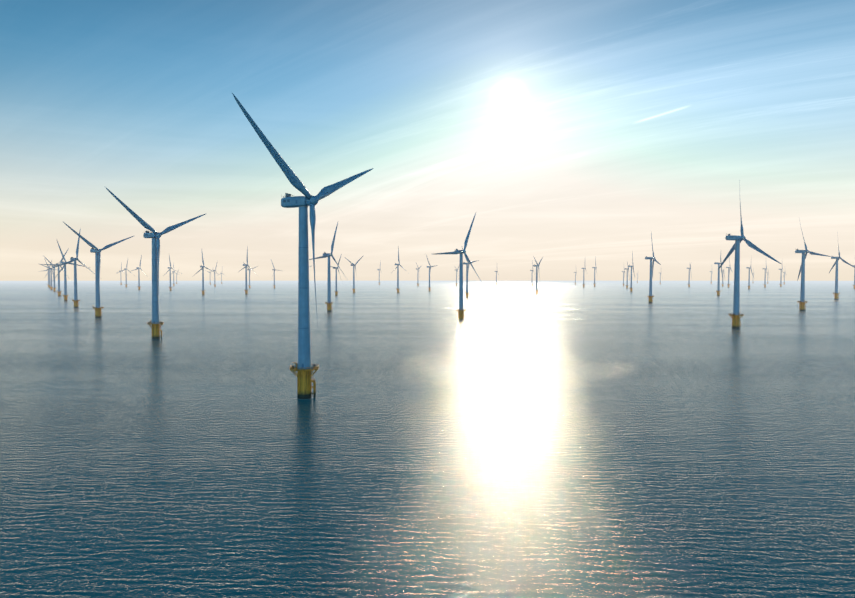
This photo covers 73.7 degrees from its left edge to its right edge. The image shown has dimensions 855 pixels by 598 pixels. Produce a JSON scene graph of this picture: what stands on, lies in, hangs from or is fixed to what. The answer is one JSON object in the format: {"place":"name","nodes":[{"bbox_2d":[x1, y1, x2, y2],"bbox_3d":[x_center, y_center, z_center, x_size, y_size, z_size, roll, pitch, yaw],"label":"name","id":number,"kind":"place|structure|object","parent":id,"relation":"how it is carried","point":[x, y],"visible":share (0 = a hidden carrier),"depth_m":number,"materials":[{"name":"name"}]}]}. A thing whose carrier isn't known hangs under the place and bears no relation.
{"place":"outdoors","nodes":[
{"label":"outdoors","id":0,"kind":"place"},
{"bbox_2d":[0,281,854,597],"bbox_3d":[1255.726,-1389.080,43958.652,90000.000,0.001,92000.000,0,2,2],"label":"sea","id":1,"kind":"structure","parent":0,"point":[576,439],"depth_m":184.70,"materials":[{"name":"liquid"}]},
{"bbox_2d":[42,263,57,289],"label":"wind turbine","id":2,"kind":"object","parent":1,"relation":"on","point":[51,271],"visible":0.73,"depth_m":2956.81,"materials":[{"name":"metal"}]},
{"bbox_2d":[45,257,55,291],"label":"wind turbine","id":3,"kind":"object","parent":1,"relation":"on","point":[54,289],"visible":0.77,"depth_m":2607.55,"materials":[{"name":"metal"}]},
{"bbox_2d":[45,260,62,287],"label":"wind turbine","id":4,"kind":"object","parent":1,"relation":"on","point":[49,285],"visible":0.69,"depth_m":3696.19,"materials":[{"name":"metal"}]},
{"bbox_2d":[40,248,69,295],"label":"wind turbine","id":5,"kind":"object","parent":1,"relation":"on","point":[59,291],"visible":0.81,"depth_m":1845.49,"materials":[{"name":"metal"}]},
{"bbox_2d":[50,228,94,307],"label":"wind turbine","id":6,"kind":"object","parent":1,"relation":"on","point":[75,300],"visible":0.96,"depth_m":1077.43,"materials":[{"name":"metal"}]},
{"bbox_2d":[54,241,90,300],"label":"wind turbine","id":7,"kind":"object","parent":1,"relation":"on","point":[65,295],"visible":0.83,"depth_m":1426.87,"materials":[{"name":"metal"}]},
{"bbox_2d":[63,222,132,317],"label":"wind turbine","id":8,"kind":"object","parent":1,"relation":"on","point":[97,252],"visible":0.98,"depth_m":786.18,"materials":[{"name":"metal"}]},
{"bbox_2d":[116,260,134,286],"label":"wind turbine","id":9,"kind":"object","parent":1,"relation":"on","point":[126,273],"visible":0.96,"depth_m":4210.57,"materials":[{"name":"metal"}]},
{"bbox_2d":[132,255,147,289],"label":"wind turbine","id":10,"kind":"object","parent":1,"relation":"on","point":[138,286],"visible":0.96,"depth_m":3024.52,"materials":[{"name":"metal"}]},
{"bbox_2d":[105,187,204,339],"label":"wind turbine","id":11,"kind":"object","parent":1,"relation":"on","point":[155,322],"visible":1,"depth_m":502.80,"materials":[{"name":"metal"}]},
{"bbox_2d":[166,256,181,290],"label":"wind turbine","id":12,"kind":"object","parent":1,"relation":"on","point":[170,268],"visible":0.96,"depth_m":2825.16,"materials":[{"name":"metal"}]},
{"bbox_2d":[196,253,213,294],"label":"wind turbine","id":13,"kind":"object","parent":1,"relation":"on","point":[202,269],"visible":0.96,"depth_m":1998.78,"materials":[{"name":"metal"}]},
{"bbox_2d":[240,246,250,294],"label":"wind turbine","id":14,"kind":"object","parent":1,"relation":"on","point":[245,267],"visible":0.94,"depth_m":2089.45,"materials":[{"name":"metal"}]},
{"bbox_2d":[243,262,257,287],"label":"wind turbine","id":15,"kind":"object","parent":1,"relation":"on","point":[249,285],"visible":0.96,"depth_m":3659.10,"materials":[{"name":"metal"}]},
{"bbox_2d":[271,260,280,287],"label":"wind turbine","id":16,"kind":"object","parent":1,"relation":"on","point":[274,285],"visible":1,"depth_m":3654.67,"materials":[{"name":"metal"}]},
{"bbox_2d":[232,93,373,399],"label":"wind turbine","id":17,"kind":"object","parent":1,"relation":"in","point":[303,368],"visible":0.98,"depth_m":249.97,"materials":[{"name":"metal"}]},
{"bbox_2d":[309,223,349,311],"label":"wind turbine","id":18,"kind":"object","parent":1,"relation":"on","point":[328,302],"visible":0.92,"depth_m":947.43,"materials":[{"name":"metal"}]},
{"bbox_2d":[330,254,341,295],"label":"wind turbine","id":19,"kind":"object","parent":1,"relation":"on","point":[336,291],"visible":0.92,"depth_m":1924.52,"materials":[{"name":"metal"}]},
{"bbox_2d":[346,256,362,292],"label":"wind turbine","id":20,"kind":"object","parent":1,"relation":"on","point":[353,265],"visible":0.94,"depth_m":2297.24,"materials":[{"name":"metal"}]},
{"bbox_2d":[393,246,404,292],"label":"wind turbine","id":21,"kind":"object","parent":1,"relation":"on","point":[397,288],"visible":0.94,"depth_m":2291.81,"materials":[{"name":"metal"}]},
{"bbox_2d":[426,255,437,291],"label":"wind turbine","id":22,"kind":"object","parent":1,"relation":"on","point":[429,267],"visible":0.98,"depth_m":2635.22,"materials":[{"name":"metal"}]},
{"bbox_2d":[435,213,482,320],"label":"wind turbine","id":23,"kind":"object","parent":1,"relation":"on","point":[461,315],"visible":1,"depth_m":735.24,"materials":[{"name":"metal"}]},
{"bbox_2d":[462,248,478,297],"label":"wind turbine","id":24,"kind":"object","parent":1,"relation":"on","point":[467,270],"visible":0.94,"depth_m":1667.90,"materials":[{"name":"metal"}]},
{"bbox_2d":[533,257,542,294],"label":"wind turbine","id":25,"kind":"object","parent":1,"relation":"on","point":[537,269],"visible":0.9,"depth_m":2059.23,"materials":[{"name":"metal"}]},
{"bbox_2d":[592,256,596,286],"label":"wind turbine","id":26,"kind":"object","parent":1,"relation":"on","point":[594,271],"visible":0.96,"depth_m":4496.53,"materials":[{"name":"metal"}]},
{"bbox_2d":[625,262,629,288],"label":"wind turbine","id":27,"kind":"object","parent":1,"relation":"on","point":[627,285],"visible":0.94,"depth_m":3590.07,"materials":[{"name":"metal"}]},
{"bbox_2d":[628,251,634,291],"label":"wind turbine","id":28,"kind":"object","parent":1,"relation":"on","point":[631,290],"visible":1,"depth_m":2531.73,"materials":[{"name":"metal"}]},
{"bbox_2d":[645,233,660,302],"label":"wind turbine","id":29,"kind":"object","parent":1,"relation":"on","point":[650,296],"visible":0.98,"depth_m":1301.06,"materials":[{"name":"metal"}]},
{"bbox_2d":[687,265,691,286],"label":"wind turbine","id":30,"kind":"object","parent":1,"relation":"on","point":[689,276],"visible":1,"depth_m":4295.77,"materials":[{"name":"metal"}]},
{"bbox_2d":[714,256,723,295],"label":"wind turbine","id":31,"kind":"object","parent":1,"relation":"on","point":[718,291],"visible":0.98,"depth_m":1887.07,"materials":[{"name":"metal"}]},
{"bbox_2d":[726,257,731,287],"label":"wind turbine","id":32,"kind":"object","parent":1,"relation":"on","point":[728,284],"visible":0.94,"depth_m":4083.70,"materials":[{"name":"metal"}]},
{"bbox_2d":[718,179,780,328],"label":"wind turbine","id":33,"kind":"object","parent":1,"relation":"on","point":[736,321],"visible":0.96,"depth_m":612.38,"materials":[{"name":"metal"}]},
{"bbox_2d":[746,257,753,288],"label":"wind turbine","id":34,"kind":"object","parent":1,"relation":"on","point":[749,276],"visible":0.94,"depth_m":3293.25,"materials":[{"name":"metal"}]},
{"bbox_2d":[763,266,767,287],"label":"wind turbine","id":35,"kind":"object","parent":1,"relation":"on","point":[764,284],"visible":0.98,"depth_m":4076.04,"materials":[{"name":"metal"}]},
{"bbox_2d":[779,267,783,286],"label":"wind turbine","id":36,"kind":"object","parent":1,"relation":"on","point":[781,277],"visible":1,"depth_m":4502.63,"materials":[{"name":"metal"}]},
{"bbox_2d":[795,219,830,310],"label":"wind turbine","id":37,"kind":"object","parent":1,"relation":"on","point":[802,303],"visible":0.94,"depth_m":967.20,"materials":[{"name":"metal"}]},
{"bbox_2d":[829,232,854,299],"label":"wind turbine","id":38,"kind":"object","parent":1,"relation":"on","point":[836,294],"visible":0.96,"depth_m":1530.83,"materials":[{"name":"metal"}]},
{"bbox_2d":[0,0,854,280],"label":"sky","id":39,"kind":"structure","parent":0,"point":[573,132],"materials":[{"name":"blue"}]}
]}

